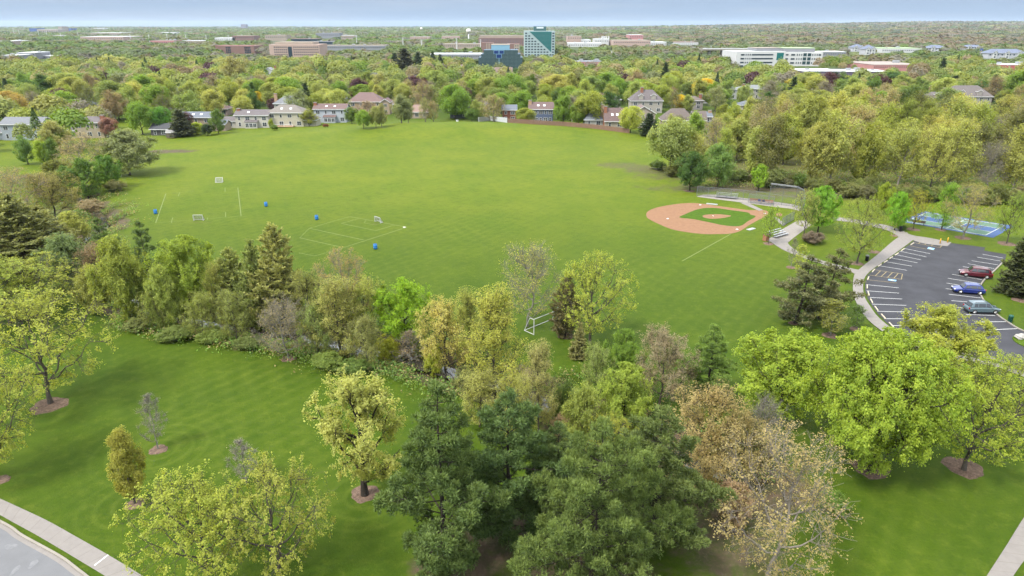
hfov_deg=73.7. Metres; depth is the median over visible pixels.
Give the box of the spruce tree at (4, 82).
[1,78,11,89]
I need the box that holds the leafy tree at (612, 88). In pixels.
[603,83,619,95]
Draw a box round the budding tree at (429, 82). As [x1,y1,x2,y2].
[426,80,438,100]
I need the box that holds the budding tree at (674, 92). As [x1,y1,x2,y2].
[668,86,682,104]
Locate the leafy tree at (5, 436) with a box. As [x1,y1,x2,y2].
[0,356,47,464]
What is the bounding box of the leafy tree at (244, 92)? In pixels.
[233,88,249,100]
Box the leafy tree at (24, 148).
[11,135,36,163]
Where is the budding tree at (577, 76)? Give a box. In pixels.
[572,72,582,87]
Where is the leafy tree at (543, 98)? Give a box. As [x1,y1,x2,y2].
[536,94,546,101]
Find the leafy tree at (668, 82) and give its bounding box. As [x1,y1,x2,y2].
[658,76,676,95]
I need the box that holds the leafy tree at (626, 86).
[622,80,630,100]
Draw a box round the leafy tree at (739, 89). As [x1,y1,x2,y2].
[737,84,752,100]
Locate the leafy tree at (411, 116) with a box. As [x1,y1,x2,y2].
[402,98,414,122]
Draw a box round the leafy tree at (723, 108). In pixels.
[715,102,727,122]
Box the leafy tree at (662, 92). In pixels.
[655,84,673,107]
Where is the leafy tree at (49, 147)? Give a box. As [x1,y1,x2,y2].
[40,137,60,161]
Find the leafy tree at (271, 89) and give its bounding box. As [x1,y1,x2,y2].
[258,81,283,102]
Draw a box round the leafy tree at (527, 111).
[514,108,536,120]
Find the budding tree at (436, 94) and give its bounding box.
[434,82,461,106]
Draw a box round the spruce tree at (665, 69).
[658,62,668,80]
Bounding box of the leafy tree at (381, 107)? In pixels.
[373,103,387,126]
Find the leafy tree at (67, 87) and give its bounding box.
[60,84,73,92]
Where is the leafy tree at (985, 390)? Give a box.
[917,345,1023,470]
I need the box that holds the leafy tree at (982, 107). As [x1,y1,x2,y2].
[962,99,996,127]
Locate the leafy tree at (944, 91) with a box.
[933,87,963,102]
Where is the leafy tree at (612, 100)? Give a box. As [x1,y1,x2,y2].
[601,90,620,107]
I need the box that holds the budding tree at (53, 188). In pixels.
[18,170,83,216]
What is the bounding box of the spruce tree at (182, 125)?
[164,109,198,136]
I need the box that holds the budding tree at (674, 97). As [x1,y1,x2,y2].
[667,90,682,107]
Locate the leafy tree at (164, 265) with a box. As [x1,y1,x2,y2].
[147,250,190,295]
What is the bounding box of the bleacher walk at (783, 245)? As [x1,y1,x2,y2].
[769,240,856,273]
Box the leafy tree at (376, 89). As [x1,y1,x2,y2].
[372,85,384,97]
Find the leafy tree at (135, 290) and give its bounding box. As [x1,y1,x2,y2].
[113,274,150,316]
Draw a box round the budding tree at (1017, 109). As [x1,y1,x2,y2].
[1004,98,1023,141]
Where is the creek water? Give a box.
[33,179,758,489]
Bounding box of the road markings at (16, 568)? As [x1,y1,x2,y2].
[5,544,37,575]
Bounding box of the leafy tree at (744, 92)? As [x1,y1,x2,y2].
[736,85,753,101]
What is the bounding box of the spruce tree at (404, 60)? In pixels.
[394,48,418,72]
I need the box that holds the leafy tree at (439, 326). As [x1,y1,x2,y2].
[413,293,475,368]
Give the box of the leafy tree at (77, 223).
[56,210,92,241]
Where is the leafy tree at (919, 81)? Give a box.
[914,76,929,89]
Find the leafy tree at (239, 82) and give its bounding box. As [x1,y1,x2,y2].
[232,77,247,89]
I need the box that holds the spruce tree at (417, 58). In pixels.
[413,51,422,64]
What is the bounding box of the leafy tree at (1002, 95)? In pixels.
[995,88,1012,106]
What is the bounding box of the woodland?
[0,20,1023,67]
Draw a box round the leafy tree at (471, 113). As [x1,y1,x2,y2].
[464,108,479,119]
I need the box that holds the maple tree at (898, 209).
[885,191,912,229]
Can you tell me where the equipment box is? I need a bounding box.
[762,234,768,240]
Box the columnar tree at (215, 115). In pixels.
[207,108,225,133]
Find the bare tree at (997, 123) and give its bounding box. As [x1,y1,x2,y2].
[991,114,1010,141]
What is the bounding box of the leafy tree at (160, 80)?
[145,73,168,85]
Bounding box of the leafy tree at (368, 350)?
[345,313,384,367]
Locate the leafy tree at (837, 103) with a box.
[821,89,852,124]
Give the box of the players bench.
[749,198,772,202]
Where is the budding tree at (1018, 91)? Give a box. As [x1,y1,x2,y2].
[1013,84,1023,108]
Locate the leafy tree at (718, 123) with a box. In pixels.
[708,112,729,139]
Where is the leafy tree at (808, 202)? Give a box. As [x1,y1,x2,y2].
[791,187,821,233]
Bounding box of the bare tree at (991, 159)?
[972,139,1015,187]
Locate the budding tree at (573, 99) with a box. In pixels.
[568,95,577,120]
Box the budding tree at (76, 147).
[50,132,107,178]
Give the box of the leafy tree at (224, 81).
[215,76,238,105]
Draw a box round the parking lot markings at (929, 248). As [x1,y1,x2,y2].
[870,242,1016,329]
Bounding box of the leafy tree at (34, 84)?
[13,79,45,92]
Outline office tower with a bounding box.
[524,26,554,56]
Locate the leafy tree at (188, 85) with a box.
[178,80,199,106]
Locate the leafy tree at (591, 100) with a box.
[573,91,607,119]
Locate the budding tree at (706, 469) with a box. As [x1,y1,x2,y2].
[658,377,754,484]
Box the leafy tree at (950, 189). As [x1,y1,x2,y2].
[929,182,961,229]
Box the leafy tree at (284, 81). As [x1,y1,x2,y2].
[274,76,302,98]
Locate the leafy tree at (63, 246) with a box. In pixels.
[30,231,96,290]
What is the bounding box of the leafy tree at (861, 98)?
[844,92,872,145]
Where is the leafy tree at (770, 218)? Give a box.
[762,206,782,243]
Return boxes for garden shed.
[165,130,176,137]
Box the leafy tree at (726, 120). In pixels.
[717,112,733,143]
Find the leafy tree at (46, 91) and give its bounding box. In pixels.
[41,88,57,94]
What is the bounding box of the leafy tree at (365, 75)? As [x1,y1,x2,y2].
[355,70,375,84]
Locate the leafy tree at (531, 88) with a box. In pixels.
[524,80,536,94]
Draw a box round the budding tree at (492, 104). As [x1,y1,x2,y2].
[480,94,504,121]
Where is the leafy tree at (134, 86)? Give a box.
[126,81,142,100]
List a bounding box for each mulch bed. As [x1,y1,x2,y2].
[0,475,10,483]
[30,397,68,414]
[124,498,143,509]
[148,444,167,454]
[281,355,296,361]
[351,485,380,503]
[822,332,835,338]
[849,326,859,330]
[849,459,890,479]
[851,261,863,265]
[906,227,919,230]
[941,457,983,478]
[955,236,970,239]
[997,241,1017,245]
[1011,297,1023,302]
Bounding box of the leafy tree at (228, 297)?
[212,287,255,339]
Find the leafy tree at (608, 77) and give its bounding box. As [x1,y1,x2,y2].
[597,72,620,92]
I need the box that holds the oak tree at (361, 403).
[301,363,407,496]
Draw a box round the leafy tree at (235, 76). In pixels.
[227,72,249,86]
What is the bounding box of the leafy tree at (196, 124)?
[190,122,202,133]
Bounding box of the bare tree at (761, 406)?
[749,389,790,459]
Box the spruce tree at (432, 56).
[430,51,435,61]
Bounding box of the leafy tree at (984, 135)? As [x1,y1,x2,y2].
[960,122,1002,173]
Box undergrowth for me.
[1,168,1022,507]
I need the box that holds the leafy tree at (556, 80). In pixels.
[538,74,574,98]
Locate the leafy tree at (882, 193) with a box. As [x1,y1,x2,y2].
[873,181,896,214]
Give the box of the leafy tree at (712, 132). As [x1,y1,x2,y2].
[706,119,717,144]
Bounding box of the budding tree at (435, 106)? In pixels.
[426,100,439,121]
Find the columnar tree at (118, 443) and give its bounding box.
[104,424,146,503]
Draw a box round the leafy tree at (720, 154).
[700,142,737,187]
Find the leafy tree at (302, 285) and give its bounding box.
[288,266,332,334]
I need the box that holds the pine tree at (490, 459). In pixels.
[440,385,571,552]
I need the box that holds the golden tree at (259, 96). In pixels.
[255,91,262,103]
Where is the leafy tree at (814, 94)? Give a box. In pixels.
[790,89,824,125]
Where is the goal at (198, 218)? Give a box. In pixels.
[193,215,204,220]
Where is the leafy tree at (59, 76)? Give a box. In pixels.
[45,72,79,89]
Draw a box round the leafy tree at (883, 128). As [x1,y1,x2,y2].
[865,121,894,168]
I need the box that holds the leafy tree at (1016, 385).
[978,354,1023,426]
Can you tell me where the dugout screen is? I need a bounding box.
[782,212,794,224]
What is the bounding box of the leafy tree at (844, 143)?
[813,108,864,178]
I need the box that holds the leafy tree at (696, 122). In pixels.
[683,110,707,144]
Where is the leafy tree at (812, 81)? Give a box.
[803,74,827,91]
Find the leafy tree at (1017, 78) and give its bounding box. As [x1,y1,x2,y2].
[1000,68,1023,106]
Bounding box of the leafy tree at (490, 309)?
[454,281,534,407]
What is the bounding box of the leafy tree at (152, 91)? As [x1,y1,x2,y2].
[138,83,171,108]
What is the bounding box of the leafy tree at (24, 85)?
[15,82,41,95]
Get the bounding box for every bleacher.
[717,192,737,198]
[769,228,787,237]
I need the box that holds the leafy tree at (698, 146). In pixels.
[682,131,712,162]
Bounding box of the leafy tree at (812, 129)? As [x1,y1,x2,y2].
[802,121,824,158]
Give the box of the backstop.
[769,183,805,214]
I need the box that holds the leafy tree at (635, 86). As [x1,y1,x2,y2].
[623,79,646,104]
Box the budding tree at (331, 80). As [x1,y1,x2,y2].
[325,77,335,86]
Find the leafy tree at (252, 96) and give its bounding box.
[245,89,262,108]
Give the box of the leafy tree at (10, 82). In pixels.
[6,79,19,84]
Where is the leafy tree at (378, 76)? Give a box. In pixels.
[370,71,387,89]
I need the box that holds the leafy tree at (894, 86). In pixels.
[887,82,902,91]
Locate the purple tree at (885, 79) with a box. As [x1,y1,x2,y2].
[870,74,892,88]
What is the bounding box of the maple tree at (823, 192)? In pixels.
[802,185,843,232]
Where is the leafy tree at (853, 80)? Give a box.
[844,76,866,88]
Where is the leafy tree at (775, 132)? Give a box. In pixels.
[752,112,797,170]
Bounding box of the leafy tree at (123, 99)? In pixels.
[97,92,131,119]
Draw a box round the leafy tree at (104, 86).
[92,80,126,102]
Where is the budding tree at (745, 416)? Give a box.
[717,404,777,478]
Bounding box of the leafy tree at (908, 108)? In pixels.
[888,96,921,153]
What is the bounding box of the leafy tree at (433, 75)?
[417,70,448,91]
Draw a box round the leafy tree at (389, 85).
[377,79,404,99]
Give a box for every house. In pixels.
[0,117,48,139]
[67,115,113,137]
[148,123,174,135]
[182,111,231,131]
[218,105,233,115]
[222,108,270,128]
[265,66,275,74]
[268,105,321,126]
[272,93,309,107]
[312,102,350,122]
[348,92,391,113]
[408,105,429,117]
[449,106,468,117]
[480,67,512,72]
[501,105,516,121]
[528,100,553,122]
[583,104,604,124]
[603,106,623,127]
[628,87,663,112]
[636,104,656,126]
[659,108,707,125]
[690,94,704,109]
[706,110,712,121]
[731,87,737,98]
[735,84,764,98]
[737,101,746,109]
[924,92,939,101]
[941,85,993,106]
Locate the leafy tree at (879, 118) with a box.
[873,103,889,124]
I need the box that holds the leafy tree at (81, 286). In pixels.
[67,264,112,314]
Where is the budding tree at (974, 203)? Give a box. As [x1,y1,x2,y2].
[938,183,1001,237]
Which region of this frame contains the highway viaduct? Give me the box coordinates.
[700,48,746,55]
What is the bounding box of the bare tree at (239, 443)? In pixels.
[224,437,257,481]
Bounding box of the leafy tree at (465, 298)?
[450,285,485,368]
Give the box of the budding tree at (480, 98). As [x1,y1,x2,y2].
[472,94,489,111]
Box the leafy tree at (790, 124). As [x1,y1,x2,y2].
[776,110,804,164]
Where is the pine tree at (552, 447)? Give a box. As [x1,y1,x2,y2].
[514,420,592,525]
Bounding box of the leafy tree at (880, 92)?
[872,90,894,106]
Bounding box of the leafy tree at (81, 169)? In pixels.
[55,157,105,198]
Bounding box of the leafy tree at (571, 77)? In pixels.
[563,72,578,87]
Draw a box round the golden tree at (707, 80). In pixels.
[692,78,716,88]
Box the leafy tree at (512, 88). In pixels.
[504,84,521,102]
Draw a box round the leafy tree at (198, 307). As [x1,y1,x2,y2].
[178,289,217,333]
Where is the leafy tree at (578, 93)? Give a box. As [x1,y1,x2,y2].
[570,89,590,98]
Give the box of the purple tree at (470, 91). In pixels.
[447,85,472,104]
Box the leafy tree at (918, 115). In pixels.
[914,107,922,139]
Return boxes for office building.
[269,42,327,56]
[722,47,785,66]
[778,47,822,65]
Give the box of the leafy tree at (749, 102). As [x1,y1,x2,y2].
[739,96,760,116]
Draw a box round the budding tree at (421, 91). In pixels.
[409,79,433,104]
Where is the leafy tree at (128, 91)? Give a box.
[116,84,141,104]
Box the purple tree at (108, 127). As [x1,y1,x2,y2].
[98,117,118,134]
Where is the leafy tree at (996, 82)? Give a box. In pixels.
[979,75,1006,104]
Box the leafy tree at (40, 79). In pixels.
[31,73,54,90]
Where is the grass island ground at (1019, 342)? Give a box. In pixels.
[1012,336,1023,346]
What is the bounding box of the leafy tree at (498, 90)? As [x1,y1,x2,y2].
[488,88,512,111]
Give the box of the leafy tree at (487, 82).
[472,77,503,98]
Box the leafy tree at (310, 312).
[296,302,334,352]
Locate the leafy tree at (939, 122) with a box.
[911,112,955,170]
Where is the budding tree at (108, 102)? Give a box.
[100,89,128,120]
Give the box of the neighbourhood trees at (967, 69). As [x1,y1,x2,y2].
[0,53,1023,142]
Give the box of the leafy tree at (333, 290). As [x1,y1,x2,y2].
[300,275,366,355]
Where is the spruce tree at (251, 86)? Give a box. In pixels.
[248,81,255,91]
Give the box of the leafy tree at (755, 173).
[750,163,768,190]
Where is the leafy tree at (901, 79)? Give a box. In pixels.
[892,74,916,85]
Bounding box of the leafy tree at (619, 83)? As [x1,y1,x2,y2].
[607,78,627,99]
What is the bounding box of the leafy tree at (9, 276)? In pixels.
[0,254,62,323]
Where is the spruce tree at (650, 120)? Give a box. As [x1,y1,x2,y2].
[635,113,659,136]
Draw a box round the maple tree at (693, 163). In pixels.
[673,151,710,190]
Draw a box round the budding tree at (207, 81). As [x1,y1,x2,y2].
[201,74,219,92]
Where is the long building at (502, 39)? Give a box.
[478,35,523,45]
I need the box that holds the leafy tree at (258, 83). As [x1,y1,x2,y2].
[241,78,264,95]
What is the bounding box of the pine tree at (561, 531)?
[506,414,693,575]
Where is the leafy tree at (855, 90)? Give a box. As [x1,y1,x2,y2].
[843,82,868,106]
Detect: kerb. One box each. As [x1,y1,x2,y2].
[0,520,88,575]
[919,262,1023,362]
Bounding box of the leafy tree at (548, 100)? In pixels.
[544,97,554,115]
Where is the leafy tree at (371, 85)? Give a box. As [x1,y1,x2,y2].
[367,81,373,91]
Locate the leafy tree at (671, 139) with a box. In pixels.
[646,116,697,173]
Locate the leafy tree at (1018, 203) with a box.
[994,191,1023,243]
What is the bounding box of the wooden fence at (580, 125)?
[508,118,629,132]
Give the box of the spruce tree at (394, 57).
[391,52,398,62]
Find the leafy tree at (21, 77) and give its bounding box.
[15,72,31,82]
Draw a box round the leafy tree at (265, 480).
[189,448,337,575]
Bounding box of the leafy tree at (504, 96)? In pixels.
[494,92,511,113]
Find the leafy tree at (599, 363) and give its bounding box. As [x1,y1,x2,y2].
[581,339,616,395]
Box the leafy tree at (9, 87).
[0,84,18,93]
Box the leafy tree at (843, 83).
[832,79,849,95]
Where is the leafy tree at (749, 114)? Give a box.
[738,103,760,150]
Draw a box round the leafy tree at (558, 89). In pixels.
[550,86,569,104]
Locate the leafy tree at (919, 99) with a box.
[902,90,944,129]
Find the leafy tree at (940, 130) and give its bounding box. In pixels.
[918,121,964,188]
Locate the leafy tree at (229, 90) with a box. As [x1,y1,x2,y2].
[217,81,240,106]
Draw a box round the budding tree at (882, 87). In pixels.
[870,83,891,100]
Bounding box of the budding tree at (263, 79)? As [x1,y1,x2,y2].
[250,73,268,90]
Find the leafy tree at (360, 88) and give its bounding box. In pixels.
[349,84,371,96]
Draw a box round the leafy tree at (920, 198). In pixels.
[904,189,933,228]
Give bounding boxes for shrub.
[74,198,106,211]
[101,179,126,190]
[122,315,150,332]
[154,324,193,342]
[193,325,232,343]
[200,123,212,133]
[232,333,261,350]
[270,125,278,130]
[310,349,343,371]
[337,358,370,375]
[375,333,401,360]
[389,330,423,363]
[410,324,431,357]
[421,344,443,376]
[451,365,480,390]
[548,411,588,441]
[650,159,666,169]
[662,165,681,176]
[713,477,757,528]
[728,168,748,182]
[740,169,752,179]
[757,169,784,187]
[771,166,787,177]
[779,178,793,186]
[785,172,799,181]
[792,171,807,186]
[803,176,818,188]
[804,230,827,242]
[808,177,829,188]
[817,178,831,189]
[817,488,850,517]
[827,177,843,190]
[836,182,868,197]
[849,178,869,186]
[856,184,876,198]
[865,174,882,187]
[871,182,891,196]
[891,184,915,198]
[906,184,932,202]
[909,185,938,199]
[925,186,938,201]
[932,184,949,200]
[948,186,971,201]
[959,180,983,193]
[969,185,995,204]
[986,183,1010,204]
[1002,188,1023,203]
[1015,184,1023,192]
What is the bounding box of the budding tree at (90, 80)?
[80,73,99,99]
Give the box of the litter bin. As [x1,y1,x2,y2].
[1007,315,1013,322]
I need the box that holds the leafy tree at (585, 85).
[575,79,598,93]
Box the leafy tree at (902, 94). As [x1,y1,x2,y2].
[893,86,926,104]
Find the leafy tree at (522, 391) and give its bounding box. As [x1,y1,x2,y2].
[495,369,537,444]
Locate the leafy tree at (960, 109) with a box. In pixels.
[934,96,989,157]
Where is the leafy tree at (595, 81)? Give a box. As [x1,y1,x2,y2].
[581,75,606,92]
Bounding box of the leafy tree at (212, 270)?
[199,260,233,324]
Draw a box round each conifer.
[0,192,82,276]
[10,205,84,260]
[87,216,120,274]
[129,219,162,279]
[211,246,257,325]
[230,238,279,331]
[243,221,314,334]
[548,272,583,338]
[568,322,587,360]
[770,254,839,327]
[800,248,868,322]
[989,236,1023,298]
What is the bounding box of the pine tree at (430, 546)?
[372,378,513,575]
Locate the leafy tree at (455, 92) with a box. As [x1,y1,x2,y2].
[436,84,471,119]
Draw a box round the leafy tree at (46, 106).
[38,93,56,116]
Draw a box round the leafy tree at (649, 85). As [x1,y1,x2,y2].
[626,82,657,90]
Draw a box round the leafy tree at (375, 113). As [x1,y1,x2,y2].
[368,106,382,124]
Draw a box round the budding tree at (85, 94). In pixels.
[73,84,101,105]
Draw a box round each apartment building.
[848,44,863,51]
[859,45,875,54]
[926,45,943,51]
[962,45,980,49]
[980,49,1023,58]
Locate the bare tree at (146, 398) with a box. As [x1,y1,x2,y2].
[133,393,167,448]
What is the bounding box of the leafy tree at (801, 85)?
[790,82,805,90]
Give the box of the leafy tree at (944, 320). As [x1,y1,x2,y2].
[893,301,1000,376]
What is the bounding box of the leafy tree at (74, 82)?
[56,76,90,99]
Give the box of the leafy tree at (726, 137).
[713,127,737,161]
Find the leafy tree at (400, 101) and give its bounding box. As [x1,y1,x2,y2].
[389,93,412,122]
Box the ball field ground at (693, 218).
[646,203,781,233]
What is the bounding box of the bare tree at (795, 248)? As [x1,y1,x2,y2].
[787,238,799,265]
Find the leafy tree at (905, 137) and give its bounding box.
[879,117,932,184]
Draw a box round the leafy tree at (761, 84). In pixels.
[757,74,783,97]
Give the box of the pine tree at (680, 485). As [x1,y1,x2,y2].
[586,404,737,554]
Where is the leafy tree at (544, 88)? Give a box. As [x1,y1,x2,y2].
[534,83,554,98]
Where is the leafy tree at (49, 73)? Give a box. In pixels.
[45,71,57,84]
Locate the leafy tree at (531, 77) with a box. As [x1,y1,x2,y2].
[523,73,536,94]
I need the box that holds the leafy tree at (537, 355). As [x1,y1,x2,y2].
[515,337,563,432]
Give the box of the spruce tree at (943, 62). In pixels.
[938,58,947,69]
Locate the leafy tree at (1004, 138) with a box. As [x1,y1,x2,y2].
[992,118,1016,154]
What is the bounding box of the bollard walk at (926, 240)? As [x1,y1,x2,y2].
[903,231,950,245]
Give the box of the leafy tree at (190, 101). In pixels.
[170,90,205,110]
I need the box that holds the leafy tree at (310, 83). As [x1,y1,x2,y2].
[307,81,317,93]
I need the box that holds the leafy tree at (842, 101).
[825,90,850,121]
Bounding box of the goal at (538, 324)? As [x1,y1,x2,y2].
[524,307,557,334]
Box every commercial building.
[3,53,31,58]
[12,39,30,44]
[18,51,49,58]
[29,28,44,31]
[37,29,68,31]
[80,36,141,39]
[91,32,133,34]
[150,39,181,42]
[184,39,205,42]
[215,37,234,39]
[232,35,259,39]
[265,34,290,40]
[291,38,321,41]
[314,40,334,44]
[316,32,342,37]
[327,44,387,50]
[341,35,355,39]
[410,36,431,38]
[430,51,481,58]
[442,35,459,38]
[443,42,479,48]
[566,35,580,41]
[567,42,601,46]
[575,59,601,65]
[592,38,608,44]
[609,39,650,45]
[626,34,642,39]
[650,41,665,44]
[669,41,697,44]
[795,68,842,74]
[816,50,845,56]
[834,67,882,75]
[846,60,909,70]
[875,46,921,52]
[996,61,1021,69]
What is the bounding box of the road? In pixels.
[0,528,73,575]
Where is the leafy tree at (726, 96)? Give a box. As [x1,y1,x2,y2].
[711,88,732,106]
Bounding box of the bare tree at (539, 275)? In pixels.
[496,240,563,326]
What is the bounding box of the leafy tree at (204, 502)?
[108,459,261,575]
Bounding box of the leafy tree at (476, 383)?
[455,364,507,426]
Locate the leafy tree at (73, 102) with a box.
[62,99,87,108]
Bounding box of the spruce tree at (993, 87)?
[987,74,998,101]
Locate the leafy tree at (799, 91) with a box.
[788,88,810,100]
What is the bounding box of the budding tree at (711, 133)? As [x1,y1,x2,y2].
[703,116,725,149]
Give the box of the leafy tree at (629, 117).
[617,106,644,132]
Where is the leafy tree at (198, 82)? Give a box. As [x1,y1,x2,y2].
[194,79,202,94]
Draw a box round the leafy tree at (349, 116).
[343,107,358,121]
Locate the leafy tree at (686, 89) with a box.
[679,81,693,95]
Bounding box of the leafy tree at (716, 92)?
[705,85,727,111]
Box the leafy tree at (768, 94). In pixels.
[761,91,774,107]
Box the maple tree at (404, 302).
[371,276,435,346]
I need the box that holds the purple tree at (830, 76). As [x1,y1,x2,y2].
[819,71,839,91]
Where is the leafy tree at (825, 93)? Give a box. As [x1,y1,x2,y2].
[814,90,834,105]
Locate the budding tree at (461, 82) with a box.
[458,79,471,103]
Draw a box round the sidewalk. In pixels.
[0,499,140,575]
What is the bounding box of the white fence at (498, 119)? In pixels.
[478,116,506,122]
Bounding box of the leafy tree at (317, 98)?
[304,93,323,112]
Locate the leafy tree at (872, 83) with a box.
[865,75,882,103]
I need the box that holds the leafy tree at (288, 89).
[274,86,300,97]
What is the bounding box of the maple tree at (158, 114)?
[148,106,172,124]
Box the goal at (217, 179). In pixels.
[215,177,222,182]
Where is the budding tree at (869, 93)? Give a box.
[851,87,880,113]
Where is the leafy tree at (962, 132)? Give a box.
[926,118,985,186]
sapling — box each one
[792,244,809,278]
[848,304,868,328]
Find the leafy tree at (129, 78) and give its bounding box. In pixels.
[124,72,139,81]
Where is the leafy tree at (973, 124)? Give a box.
[943,115,984,161]
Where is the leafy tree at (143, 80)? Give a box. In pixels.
[131,74,157,90]
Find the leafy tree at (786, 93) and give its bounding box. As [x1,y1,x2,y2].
[776,90,796,102]
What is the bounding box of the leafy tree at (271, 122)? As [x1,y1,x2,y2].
[268,119,273,126]
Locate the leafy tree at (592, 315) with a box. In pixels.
[555,249,639,344]
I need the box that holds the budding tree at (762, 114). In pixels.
[743,101,778,151]
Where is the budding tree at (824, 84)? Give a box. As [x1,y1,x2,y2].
[812,79,835,93]
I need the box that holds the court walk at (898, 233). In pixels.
[834,217,903,236]
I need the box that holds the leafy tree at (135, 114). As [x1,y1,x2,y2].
[122,100,153,134]
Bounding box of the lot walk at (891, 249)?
[853,232,1023,376]
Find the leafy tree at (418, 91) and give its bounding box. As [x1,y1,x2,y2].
[413,85,428,98]
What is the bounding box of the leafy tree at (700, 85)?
[690,77,709,102]
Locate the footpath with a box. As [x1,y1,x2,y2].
[987,518,1023,575]
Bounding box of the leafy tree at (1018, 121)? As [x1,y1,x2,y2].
[987,105,1023,173]
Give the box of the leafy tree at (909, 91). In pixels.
[895,84,928,106]
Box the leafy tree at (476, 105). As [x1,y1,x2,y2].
[469,99,485,118]
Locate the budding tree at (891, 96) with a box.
[876,84,902,124]
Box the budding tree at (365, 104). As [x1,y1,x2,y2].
[355,100,376,114]
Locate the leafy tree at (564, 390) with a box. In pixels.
[546,378,582,420]
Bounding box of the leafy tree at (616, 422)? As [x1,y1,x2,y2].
[584,411,638,469]
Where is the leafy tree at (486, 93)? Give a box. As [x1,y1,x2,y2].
[485,87,497,102]
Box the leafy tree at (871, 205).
[832,196,896,263]
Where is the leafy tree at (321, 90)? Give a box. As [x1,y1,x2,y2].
[315,88,328,102]
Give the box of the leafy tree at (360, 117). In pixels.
[354,109,371,128]
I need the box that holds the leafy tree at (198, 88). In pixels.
[187,79,200,102]
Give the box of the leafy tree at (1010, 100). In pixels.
[993,93,1023,141]
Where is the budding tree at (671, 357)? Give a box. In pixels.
[635,321,702,403]
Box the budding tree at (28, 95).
[23,90,40,111]
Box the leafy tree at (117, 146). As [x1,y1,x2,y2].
[87,128,161,174]
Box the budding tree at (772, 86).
[759,80,782,102]
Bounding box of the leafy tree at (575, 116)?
[570,101,587,122]
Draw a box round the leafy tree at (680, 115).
[670,114,688,135]
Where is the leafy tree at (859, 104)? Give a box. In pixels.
[842,100,886,156]
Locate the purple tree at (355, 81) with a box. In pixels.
[347,77,368,96]
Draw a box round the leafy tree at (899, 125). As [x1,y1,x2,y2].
[890,120,913,169]
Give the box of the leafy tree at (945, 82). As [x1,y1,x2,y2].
[929,77,960,92]
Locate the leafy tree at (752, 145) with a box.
[741,124,775,177]
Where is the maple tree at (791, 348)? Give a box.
[731,326,845,422]
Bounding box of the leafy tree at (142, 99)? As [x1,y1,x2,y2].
[134,87,151,108]
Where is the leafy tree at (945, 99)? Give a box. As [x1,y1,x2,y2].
[930,92,954,125]
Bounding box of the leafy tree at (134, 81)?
[124,79,142,88]
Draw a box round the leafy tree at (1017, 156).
[992,123,1023,187]
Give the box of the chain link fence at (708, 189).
[696,186,768,200]
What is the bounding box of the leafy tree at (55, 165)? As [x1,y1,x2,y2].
[35,158,76,195]
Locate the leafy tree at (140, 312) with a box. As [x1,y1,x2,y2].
[134,284,169,329]
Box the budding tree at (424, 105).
[418,97,434,121]
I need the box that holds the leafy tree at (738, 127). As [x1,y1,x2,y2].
[717,117,754,160]
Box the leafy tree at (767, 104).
[750,97,779,120]
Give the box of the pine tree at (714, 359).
[680,323,738,397]
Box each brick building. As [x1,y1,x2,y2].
[481,42,493,52]
[507,43,518,51]
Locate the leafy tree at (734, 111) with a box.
[727,101,741,118]
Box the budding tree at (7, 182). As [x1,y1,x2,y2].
[0,166,53,222]
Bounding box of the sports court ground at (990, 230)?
[907,211,1009,237]
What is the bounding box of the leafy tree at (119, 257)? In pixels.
[84,233,150,320]
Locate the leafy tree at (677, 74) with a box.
[662,70,686,92]
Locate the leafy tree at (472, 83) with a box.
[462,78,483,100]
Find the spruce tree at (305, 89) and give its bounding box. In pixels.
[302,83,309,97]
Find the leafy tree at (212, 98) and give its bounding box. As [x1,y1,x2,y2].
[197,88,225,112]
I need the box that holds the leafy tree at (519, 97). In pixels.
[507,89,535,114]
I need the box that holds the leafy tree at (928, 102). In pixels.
[919,98,939,140]
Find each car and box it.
[951,282,985,294]
[959,266,993,278]
[963,299,1000,313]
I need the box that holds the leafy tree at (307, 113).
[298,108,318,125]
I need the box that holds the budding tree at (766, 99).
[757,96,780,113]
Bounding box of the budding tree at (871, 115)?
[831,102,881,170]
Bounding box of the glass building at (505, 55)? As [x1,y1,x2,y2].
[478,44,522,68]
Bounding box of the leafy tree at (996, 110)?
[990,104,1005,129]
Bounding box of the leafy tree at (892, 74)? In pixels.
[880,71,909,85]
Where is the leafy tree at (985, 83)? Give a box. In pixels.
[973,80,989,88]
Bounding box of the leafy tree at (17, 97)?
[0,91,28,116]
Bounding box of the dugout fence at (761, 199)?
[748,194,774,205]
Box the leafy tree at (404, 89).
[393,83,413,99]
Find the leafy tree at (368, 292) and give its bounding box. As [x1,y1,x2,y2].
[338,271,387,343]
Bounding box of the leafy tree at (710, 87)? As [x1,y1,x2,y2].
[703,81,717,102]
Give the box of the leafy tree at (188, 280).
[141,234,220,321]
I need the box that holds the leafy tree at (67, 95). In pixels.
[47,90,78,104]
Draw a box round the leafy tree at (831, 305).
[815,298,849,335]
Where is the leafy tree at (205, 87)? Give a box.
[196,83,217,104]
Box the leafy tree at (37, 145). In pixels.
[30,140,52,162]
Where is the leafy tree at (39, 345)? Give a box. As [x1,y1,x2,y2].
[0,282,122,403]
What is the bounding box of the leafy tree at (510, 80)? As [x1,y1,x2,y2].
[493,73,528,91]
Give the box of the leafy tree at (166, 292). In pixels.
[139,264,184,329]
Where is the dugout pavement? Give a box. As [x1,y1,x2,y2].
[697,195,810,240]
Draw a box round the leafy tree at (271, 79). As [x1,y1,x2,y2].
[264,76,277,84]
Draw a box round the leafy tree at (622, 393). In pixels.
[593,361,656,440]
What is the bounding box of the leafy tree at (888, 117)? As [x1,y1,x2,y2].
[874,101,915,146]
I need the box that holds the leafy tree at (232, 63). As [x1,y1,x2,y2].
[218,56,251,80]
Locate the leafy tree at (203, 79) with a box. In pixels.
[199,77,212,88]
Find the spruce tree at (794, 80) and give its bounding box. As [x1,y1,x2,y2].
[787,76,797,91]
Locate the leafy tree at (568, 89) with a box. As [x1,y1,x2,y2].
[558,85,579,102]

